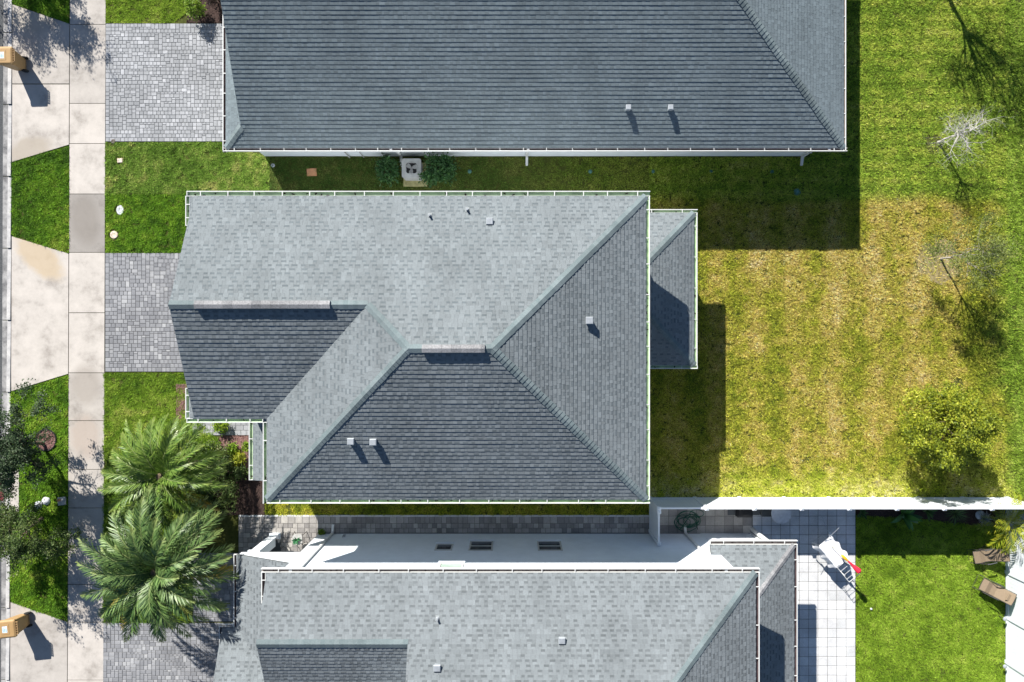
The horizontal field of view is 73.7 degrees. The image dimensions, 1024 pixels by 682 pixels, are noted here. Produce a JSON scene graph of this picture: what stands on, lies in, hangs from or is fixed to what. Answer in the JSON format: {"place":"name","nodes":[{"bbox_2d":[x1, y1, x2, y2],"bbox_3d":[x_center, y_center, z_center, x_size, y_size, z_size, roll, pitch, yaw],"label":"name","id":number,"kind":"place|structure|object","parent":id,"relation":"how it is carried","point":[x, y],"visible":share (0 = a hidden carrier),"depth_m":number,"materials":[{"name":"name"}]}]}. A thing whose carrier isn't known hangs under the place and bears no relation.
{"place":"outdoors","nodes":[
{"label":"outdoors","id":0,"kind":"place"},
{"bbox_2d":[0,0,2,681],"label":"street","id":1,"kind":"structure","parent":0,"point":[1,136],"depth_m":28.99,"materials":[{"name":"grey asphalt"}]},
{"bbox_2d":[1,0,7,681],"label":"gutter pan","id":2,"kind":"object","parent":1,"relation":"on","point":[4,305],"visible":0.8,"depth_m":28.98,"materials":[{"name":"grey concrete"}]},
{"bbox_2d":[9,145,69,253],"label":"grass","id":3,"kind":"structure","parent":0,"point":[49,181],"depth_m":28.96,"materials":[{"name":"green plant"}]},
{"bbox_2d":[11,0,69,23],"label":"grass","id":4,"kind":"structure","parent":0,"point":[61,13],"depth_m":28.96,"materials":[{"name":"green plant"}]},
{"bbox_2d":[68,0,105,681],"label":"sidewalk","id":5,"kind":"structure","parent":0,"point":[86,280],"depth_m":28.97,"materials":[{"name":"concrete"}]},
{"bbox_2d":[105,253,182,371],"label":"paver driveway","id":6,"kind":"structure","parent":0,"point":[140,335],"depth_m":28.97,"materials":[{"name":"grey stone"}]},
{"bbox_2d":[105,0,186,22],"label":"grass","id":7,"kind":"structure","parent":0,"point":[157,10],"depth_m":28.97,"materials":[{"name":"green plant"}]},
{"bbox_2d":[103,623,218,681],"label":"paver driveway","id":8,"kind":"structure","parent":0,"point":[144,656],"depth_m":28.97,"materials":[{"name":"grey stone"}]},
{"bbox_2d":[106,24,222,141],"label":"paver driveway","id":9,"kind":"structure","parent":0,"point":[164,82],"depth_m":28.97,"materials":[{"name":"grey stone"}]},
{"bbox_2d":[103,140,269,253],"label":"grass","id":10,"kind":"structure","parent":0,"point":[148,148],"depth_m":28.97,"materials":[{"name":"green plant"}]},
{"bbox_2d":[168,191,697,503],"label":"house","id":11,"kind":"structure","parent":0,"point":[424,347],"depth_m":22.36,"materials":[{"name":"concrete"}]},
{"bbox_2d":[239,516,648,553],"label":"side path","id":12,"kind":"structure","parent":0,"point":[254,532],"depth_m":28.97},
{"bbox_2d":[271,537,283,550],"bbox_3d":[-9.991,8.518,28.720,0.700,0.500,0.500,0,90,0],"label":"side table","id":13,"kind":"object","parent":12,"relation":"on","point":[277,547],"visible":0.49,"depth_m":28.47,"materials":[{"name":"plastic"}]},
{"bbox_2d":[292,531,306,544],"bbox_3d":[-8.928,8.301,28.556,0.626,0.832,0.466,0,90,0],"label":"patio chair","id":14,"kind":"object","parent":12,"relation":"on","point":[296,536],"visible":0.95,"depth_m":28.54,"materials":[{"name":"metal"}]},
{"bbox_2d":[291,538,300,544],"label":"potted plant","id":15,"kind":"object","parent":14,"relation":"on","point":[295,540],"visible":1,"depth_m":28.44,"materials":[{"name":"green plant"}]},
{"bbox_2d":[317,529,325,535],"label":"bush","id":16,"kind":"object","parent":12,"relation":"on","point":[320,532],"visible":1,"depth_m":28.81,"materials":[{"name":"green plant"}]},
{"bbox_2d":[263,503,648,516],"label":"grass","id":17,"kind":"structure","parent":0,"point":[433,510],"depth_m":28.97,"materials":[{"name":"green plant"}]},
{"bbox_2d":[268,156,649,190],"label":"grass","id":18,"kind":"structure","parent":0,"point":[371,165],"depth_m":28.98,"materials":[{"name":"green plant"}]},
{"bbox_2d":[3,0,1023,681],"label":"ground","id":19,"kind":"structure","parent":0,"point":[229,528],"depth_m":29.00,"materials":[{"name":"green plant"}]},
{"bbox_2d":[5,0,11,681],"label":"kerb","id":20,"kind":"structure","parent":19,"relation":"on","point":[9,262],"depth_m":28.95,"materials":[{"name":"concrete"}]},
{"bbox_2d":[5,469,18,510],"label":"kerb ramp","id":21,"kind":"structure","parent":19,"relation":"on","point":[13,502],"depth_m":28.97,"materials":[{"name":"concrete"}]},
{"bbox_2d":[0,378,65,500],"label":"street tree","id":22,"kind":"object","parent":19,"relation":"on","point":[13,454],"visible":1,"depth_m":26.54,"materials":[{"name":"green plant"}]},
{"bbox_2d":[10,602,67,681],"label":"driveway apron","id":23,"kind":"object","parent":19,"relation":"on","point":[38,650],"visible":1,"depth_m":28.97,"materials":[{"name":"concrete"}]},
{"bbox_2d":[0,611,32,638],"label":"wheeled bin","id":24,"kind":"object","parent":23,"relation":"on","point":[13,626],"visible":1,"depth_m":27.94,"materials":[{"name":"plastic"}]},
{"bbox_2d":[8,374,69,620],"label":"grass","id":25,"kind":"structure","parent":19,"relation":"on","point":[55,599],"depth_m":28.97,"materials":[{"name":"green plant"}]},
{"bbox_2d":[42,497,50,504],"bbox_3d":[-19.757,6.788,28.919,0.380,0.162,0.360,0,90,0],"label":"rock","id":26,"kind":"object","parent":25,"relation":"on","point":[46,501],"visible":0.93,"depth_m":28.89,"materials":[{"name":"white stone"}]},
{"bbox_2d":[57,497,66,505],"bbox_3d":[-19.079,6.787,28.925,0.340,0.150,0.340,-6,90,0],"label":"utility box","id":27,"kind":"object","parent":25,"relation":"on","point":[61,500],"visible":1,"depth_m":28.90,"materials":[{"name":"plastic"}]},
{"bbox_2d":[11,237,68,390],"bbox_3d":[-20.042,-1.158,29.027,2.433,0.106,6.569,0,90,0],"label":"driveway apron","id":28,"kind":"object","parent":19,"relation":"on","point":[40,314],"visible":1,"depth_m":28.97,"materials":[{"name":"concrete"}]},
{"bbox_2d":[12,5,69,161],"bbox_3d":[-20.008,-10.943,29.027,2.433,0.106,6.678,0,90,0],"label":"driveway apron","id":29,"kind":"object","parent":19,"relation":"on","point":[40,104],"visible":1,"depth_m":28.97,"materials":[{"name":"concrete"}]},
{"bbox_2d":[0,46,28,71],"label":"wheeled bin","id":30,"kind":"object","parent":29,"relation":"on","point":[11,58],"visible":1,"depth_m":28.00,"materials":[{"name":"beige plastic"}]},
{"bbox_2d":[0,486,92,580],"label":"street tree","id":31,"kind":"object","parent":19,"relation":"on","point":[12,544],"visible":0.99,"depth_m":27.02,"materials":[{"name":"green plant"}]},
{"bbox_2d":[36,429,56,450],"bbox_3d":[-19.760,4.197,28.972,0.900,0.096,0.960,0,90,0],"label":"mulch ring","id":32,"kind":"object","parent":19,"relation":"on","point":[47,446],"visible":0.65,"depth_m":28.95,"materials":[{"name":"brown wood"}]},
{"bbox_2d":[110,231,117,238],"bbox_3d":[-16.898,-4.511,28.977,0.330,0.047,0.327,0,90,0],"label":"utility cover","id":33,"kind":"object","parent":19,"relation":"on","point":[114,235],"visible":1,"depth_m":28.96,"materials":[{"name":"plastic"}]},
{"bbox_2d":[116,205,123,214],"bbox_3d":[-16.640,-5.560,28.977,0.300,0.047,0.401,0,90,0],"label":"utility cover","id":34,"kind":"object","parent":19,"relation":"on","point":[120,207],"visible":1,"depth_m":28.96,"materials":[{"name":"white plastic"}]},
{"bbox_2d":[75,483,239,642],"bbox_3d":[-13.240,8.472,26.578,5.897,4.944,6.201,0,90,0],"label":"palm tree","id":35,"kind":"object","parent":19,"relation":"on","point":[154,575],"visible":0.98,"depth_m":25.04,"materials":[{"name":"green plant"}]},
{"bbox_2d":[101,371,221,623],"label":"grass","id":36,"kind":"structure","parent":19,"relation":"on","point":[147,404],"depth_m":28.97,"materials":[{"name":"green plant"}]},
{"bbox_2d":[97,413,232,538],"bbox_3d":[-13.574,5.133,27.123,5.148,3.854,4.615,44,90,0],"label":"palm tree","id":37,"kind":"object","parent":19,"relation":"on","point":[167,468],"visible":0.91,"depth_m":25.97,"materials":[{"name":"green plant"}]},
{"bbox_2d":[176,384,186,418],"bbox_3d":[-13.901,2.562,28.989,0.748,0.061,1.509,0,90,0],"label":"mulch bed","id":38,"kind":"object","parent":19,"relation":"on","point":[182,403],"visible":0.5,"depth_m":28.97,"materials":[{"name":"brown wood"}]},
{"bbox_2d":[186,0,222,23],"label":"mulch bed","id":39,"kind":"object","parent":19,"relation":"on","point":[211,15],"visible":0.56,"depth_m":28.98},
{"bbox_2d":[182,0,206,21],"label":"shrub","id":40,"kind":"object","parent":39,"relation":"on","point":[194,7],"visible":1,"depth_m":28.45,"materials":[{"name":"green plant"}]},
{"bbox_2d":[206,0,220,9],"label":"shrub","id":41,"kind":"object","parent":39,"relation":"on","point":[212,2],"visible":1,"depth_m":28.52,"materials":[{"name":"red plant"}]},
{"bbox_2d":[193,553,238,621],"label":"paver walkway","id":42,"kind":"structure","parent":19,"relation":"on","point":[225,593],"depth_m":28.97,"materials":[{"name":"grey stone"}]},
{"bbox_2d":[192,423,248,434],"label":"paver walkway","id":43,"kind":"structure","parent":19,"relation":"on","point":[238,428],"depth_m":28.97,"materials":[{"name":"grey concrete"}]},
{"bbox_2d":[208,435,248,473],"bbox_3d":[-11.774,4.825,28.989,2.596,0.061,1.671,0,90,0],"label":"mulch bed","id":44,"kind":"object","parent":19,"relation":"on","point":[238,440],"visible":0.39,"depth_m":28.98,"materials":[{"name":"brown wood"}]},
{"bbox_2d":[210,423,229,435],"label":"shrub","id":45,"kind":"object","parent":44,"relation":"on","point":[217,427],"visible":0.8,"depth_m":28.68,"materials":[{"name":"green plant"}]},
{"bbox_2d":[216,455,233,475],"bbox_3d":[-12.004,5.250,28.668,0.932,0.680,0.835,-32,90,0],"label":"shrub","id":46,"kind":"object","parent":44,"relation":"on","point":[230,467],"visible":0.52,"depth_m":28.58,"materials":[{"name":"green plant"}]},
{"bbox_2d":[226,442,239,454],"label":"shrub","id":47,"kind":"object","parent":44,"relation":"on","point":[232,448],"visible":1,"depth_m":28.68,"materials":[{"name":"green plant"}]},
{"bbox_2d":[229,449,246,466],"bbox_3d":[-11.521,4.924,28.720,0.817,0.577,0.826,0,90,0],"label":"shrub","id":48,"kind":"object","parent":44,"relation":"on","point":[239,459],"visible":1,"depth_m":28.67,"materials":[{"name":"yellow plant"}]},
{"bbox_2d":[231,463,248,480],"bbox_3d":[-11.360,5.517,28.666,0.785,0.683,0.731,42,90,0],"label":"shrub","id":49,"kind":"object","parent":44,"relation":"on","point":[241,469],"visible":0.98,"depth_m":28.58,"materials":[{"name":"green plant"}]},
{"bbox_2d":[241,440,248,452],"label":"shrub","id":50,"kind":"object","parent":44,"relation":"on","point":[246,446],"visible":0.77,"depth_m":28.65,"materials":[{"name":"green plant"}]},
{"bbox_2d":[194,474,264,515],"bbox_3d":[-12.049,6.524,28.989,3.141,0.061,1.800,0,90,0],"label":"mulch bed","id":51,"kind":"object","parent":19,"relation":"on","point":[249,501],"visible":0.45,"depth_m":28.98,"materials":[{"name":"brown soil"}]},
{"bbox_2d":[181,437,241,515],"bbox_3d":[-12.731,5.792,28.752,2.620,0.455,3.431,0,90,0],"label":"ground cover","id":52,"kind":"object","parent":51,"relation":"on","point":[230,482],"visible":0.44,"depth_m":28.82,"materials":[{"name":"green plant"}]},
{"bbox_2d":[307,168,316,175],"bbox_3d":[-8.504,-7.168,28.977,0.420,0.047,0.336,-3,90,0],"label":"valve box cover","id":53,"kind":"object","parent":19,"relation":"on","point":[311,171],"visible":1,"depth_m":28.96,"materials":[{"name":"plastic"}]},
{"bbox_2d":[372,152,401,187],"bbox_3d":[-5.210,-7.151,28.407,1.279,1.203,1.478,0,90,0],"label":"shrub","id":54,"kind":"object","parent":19,"relation":"on","point":[387,165],"visible":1,"depth_m":28.26,"materials":[{"name":"green plant"}]},
{"bbox_2d":[402,158,426,186],"bbox_3d":[-4.101,-7.056,28.615,1.000,0.770,1.000,0,90,0],"label":"air conditioner","id":55,"kind":"object","parent":19,"relation":"on","point":[411,167],"visible":0.95,"depth_m":28.27,"materials":[{"name":"metal"}]},
{"bbox_2d":[418,152,460,187],"bbox_3d":[-3.049,-7.099,28.228,1.820,1.558,1.622,0,90,0],"label":"shrub","id":56,"kind":"object","parent":19,"relation":"on","point":[444,168],"visible":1,"depth_m":27.98,"materials":[{"name":"green plant"}]},
{"bbox_2d":[239,515,648,516],"bbox_3d":[-2.842,7.424,28.983,17.525,0.035,0.075,0,90,0],"label":"path edging","id":57,"kind":"object","parent":19,"relation":"on","point":[443,516],"visible":1,"depth_m":28.96,"materials":[{"name":"grey concrete"}]},
{"bbox_2d":[213,524,797,681],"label":"house","id":58,"kind":"structure","parent":19,"relation":"on","point":[684,607],"depth_m":23.01,"materials":[{"name":"concrete"}]},
{"bbox_2d":[434,542,454,550],"bbox_3d":[-2.689,8.160,27.065,0.763,0.850,0.140,0,90,0],"label":"window","id":59,"kind":"structure","parent":58,"relation":"in","point":[440,546],"depth_m":27.15,"materials":[{"name":"grey glass"}]},
{"bbox_2d":[438,561,464,566],"bbox_3d":[-2.212,8.160,24.850,0.972,0.620,0.140,0,90,0],"label":"window","id":60,"kind":"structure","parent":58,"relation":"in","point":[442,563],"depth_m":24.97,"materials":[{"name":"white glass"}]},
{"bbox_2d":[468,539,493,550],"bbox_3d":[-1.229,8.160,27.225,1.020,1.270,0.140,0,90,0],"label":"window","id":61,"kind":"structure","parent":58,"relation":"in","point":[475,544],"depth_m":27.21,"materials":[{"name":"grey glass"}]},
{"bbox_2d":[536,539,562,550],"bbox_3d":[1.498,8.160,27.225,1.045,1.270,0.140,0,90,0],"label":"window","id":62,"kind":"structure","parent":58,"relation":"in","point":[543,544],"depth_m":27.33,"materials":[{"name":"grey glass"}]},
{"bbox_2d":[221,0,846,166],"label":"house","id":63,"kind":"structure","parent":19,"relation":"on","point":[401,78],"depth_m":25.40,"materials":[{"name":"grey concrete"}]},
{"bbox_2d":[648,502,660,545],"bbox_3d":[5.850,7.420,28.030,0.155,1.940,1.415,0,90,0],"label":"vinyl fence","id":64,"kind":"object","parent":19,"relation":"on","point":[654,524],"visible":0.97,"depth_m":27.92,"materials":[{"name":"white plastic"}]},
{"bbox_2d":[793,188,800,194],"bbox_3d":[12.101,-6.323,28.953,0.306,0.095,0.298,0,90,0],"label":"sprinkler head","id":65,"kind":"object","parent":19,"relation":"on","point":[796,191],"visible":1,"depth_m":28.97},
{"bbox_2d":[650,496,1023,510],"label":"vinyl fence","id":66,"kind":"object","parent":19,"relation":"on","point":[829,502],"visible":0.98,"depth_m":27.90,"materials":[{"name":"white plastic"}]},
{"bbox_2d":[856,509,1005,526],"bbox_3d":[17.783,7.288,28.990,6.379,0.061,1.309,0,90,0],"label":"mulch bed","id":67,"kind":"object","parent":19,"relation":"on","point":[940,514],"visible":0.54,"depth_m":28.98,"materials":[{"name":"brown soil"}]},
{"bbox_2d":[857,509,867,519],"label":"plant","id":68,"kind":"object","parent":67,"relation":"on","point":[862,512],"visible":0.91,"depth_m":28.71,"materials":[{"name":"green plant"}]},
{"bbox_2d":[891,498,922,529],"bbox_3d":[16.657,7.410,28.535,1.207,0.730,1.161,29,90,0],"label":"broadleaf plant","id":69,"kind":"object","parent":67,"relation":"on","point":[908,516],"visible":0.96,"depth_m":28.59,"materials":[{"name":"green plant"}]},
{"bbox_2d":[923,509,937,519],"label":"plant","id":70,"kind":"object","parent":67,"relation":"on","point":[929,512],"visible":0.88,"depth_m":28.72,"materials":[{"name":"green plant"}]},
{"bbox_2d":[945,509,969,524],"bbox_3d":[18.718,7.226,28.619,1.120,0.562,1.051,-17,90,0],"label":"spiky plant","id":71,"kind":"object","parent":67,"relation":"on","point":[956,513],"visible":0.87,"depth_m":28.72,"materials":[{"name":"green plant"}]},
{"bbox_2d":[975,510,984,518],"bbox_3d":[19.867,7.384,28.910,0.404,0.180,0.407,0,90,0],"label":"rock","id":72,"kind":"object","parent":67,"relation":"on","point":[980,512],"visible":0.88,"depth_m":28.89,"materials":[{"name":"grey stone"}]},
{"bbox_2d":[977,511,991,524],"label":"silver plant","id":73,"kind":"object","parent":67,"relation":"on","point":[986,520],"visible":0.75,"depth_m":28.77,"materials":[{"name":"green plant"}]},
{"bbox_2d":[975,492,1023,554],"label":"areca palm","id":74,"kind":"object","parent":67,"relation":"on","point":[1010,517],"visible":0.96,"depth_m":27.90,"materials":[{"name":"green plant"}]},
{"bbox_2d":[915,239,958,284],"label":"bare earth","id":75,"kind":"structure","parent":19,"relation":"on","point":[941,267],"depth_m":28.99,"materials":[{"name":"brown soil"}]},
{"bbox_2d":[913,208,1023,296],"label":"thin tree","id":76,"kind":"object","parent":75,"relation":"on","point":[996,252],"visible":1,"depth_m":26.57,"materials":[{"name":"green plant"}]},
{"bbox_2d":[893,377,1009,477],"bbox_3d":[17.255,3.497,27.290,4.248,3.533,3.801,27,90,0],"label":"bushy tree","id":77,"kind":"object","parent":19,"relation":"on","point":[967,439],"visible":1,"depth_m":26.52,"materials":[{"name":"green plant"}]},
{"bbox_2d":[922,103,1014,169],"bbox_3d":[18.182,-8.173,27.525,2.890,3.070,2.850,0,90,0],"label":"bare tree","id":78,"kind":"object","parent":19,"relation":"on","point":[961,133],"visible":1,"depth_m":27.34,"materials":[{"name":"grey plant"}]},
{"bbox_2d":[967,544,1009,564],"bbox_3d":[19.956,8.989,28.595,1.247,0.794,0.634,-12,90,0],"label":"lounger","id":79,"kind":"object","parent":19,"relation":"on","point":[980,556],"visible":0.94,"depth_m":28.61,"materials":[{"name":"brown plastic"}]},
{"bbox_2d":[1004,509,1023,681],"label":"vinyl fence","id":80,"kind":"object","parent":19,"relation":"on","point":[1014,616],"visible":0.7,"depth_m":28.41,"materials":[{"name":"white plastic"}]},
{"bbox_2d":[660,509,751,533],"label":"side patio","id":81,"kind":"structure","parent":0,"point":[717,521],"depth_m":28.97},
{"bbox_2d":[674,509,703,531],"bbox_3d":[7.499,7.612,28.898,1.292,0.159,0.945,0,90,0],"label":"garden hose","id":82,"kind":"object","parent":81,"relation":"on","point":[688,525],"visible":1,"depth_m":28.89,"materials":[{"name":"green rubber"}]},
{"bbox_2d":[728,509,759,517],"bbox_3d":[9.560,6.975,28.422,1.320,1.104,0.560,0,90,0],"label":"grill","id":83,"kind":"object","parent":81,"relation":"on","point":[744,513],"visible":0.59,"depth_m":27.96,"materials":[{"name":"grey metal"}]},
{"bbox_2d":[752,509,854,681],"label":"patio","id":84,"kind":"structure","parent":0,"point":[826,623],"depth_m":28.97,"materials":[{"name":"white tile"}]},
{"bbox_2d":[760,509,771,516],"bbox_3d":[10.698,7.123,28.741,0.540,0.461,0.440,0,90,0],"label":"storage box","id":85,"kind":"object","parent":84,"relation":"on","point":[765,512],"visible":0.5,"depth_m":28.51,"materials":[{"name":"grey plastic"}]},
{"bbox_2d":[771,509,791,523],"bbox_3d":[11.159,7.147,28.617,0.840,0.715,0.840,0,90,0],"label":"round table","id":86,"kind":"object","parent":84,"relation":"on","point":[781,516],"visible":0.71,"depth_m":28.26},
{"bbox_2d":[813,517,859,581],"bbox_3d":[13.431,8.602,28.310,1.236,1.333,2.613,-44,90,0],"label":"drying rack","id":87,"kind":"object","parent":84,"relation":"on","point":[836,555],"visible":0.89,"depth_m":28.07,"materials":[{"name":"white metal"}]},
{"bbox_2d":[812,532,847,567],"bbox_3d":[13.219,8.680,28.253,1.001,0.420,1.178,-39,90,0],"label":"sheet","id":88,"kind":"object","parent":87,"relation":"on","point":[828,556],"visible":1,"depth_m":28.08,"materials":[{"name":"white fabric"}]},
{"bbox_2d":[832,546,860,572],"bbox_3d":[13.672,8.873,28.305,0.239,1.331,1.461,-42,90,0],"label":"closed parasol","id":89,"kind":"object","parent":87,"relation":"on","point":[856,568],"visible":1,"depth_m":27.78,"materials":[{"name":"red fabric"}]},
{"bbox_2d":[855,515,1005,681],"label":"grass","id":90,"kind":"structure","parent":0,"point":[927,640],"depth_m":28.97,"materials":[{"name":"green plant"}]},
{"bbox_2d":[972,575,1016,605],"bbox_3d":[20.219,10.445,28.595,1.247,0.794,0.634,27,90,0],"label":"lounger","id":91,"kind":"object","parent":90,"relation":"on","point":[993,589],"visible":1,"depth_m":28.57,"materials":[{"name":"wood"}]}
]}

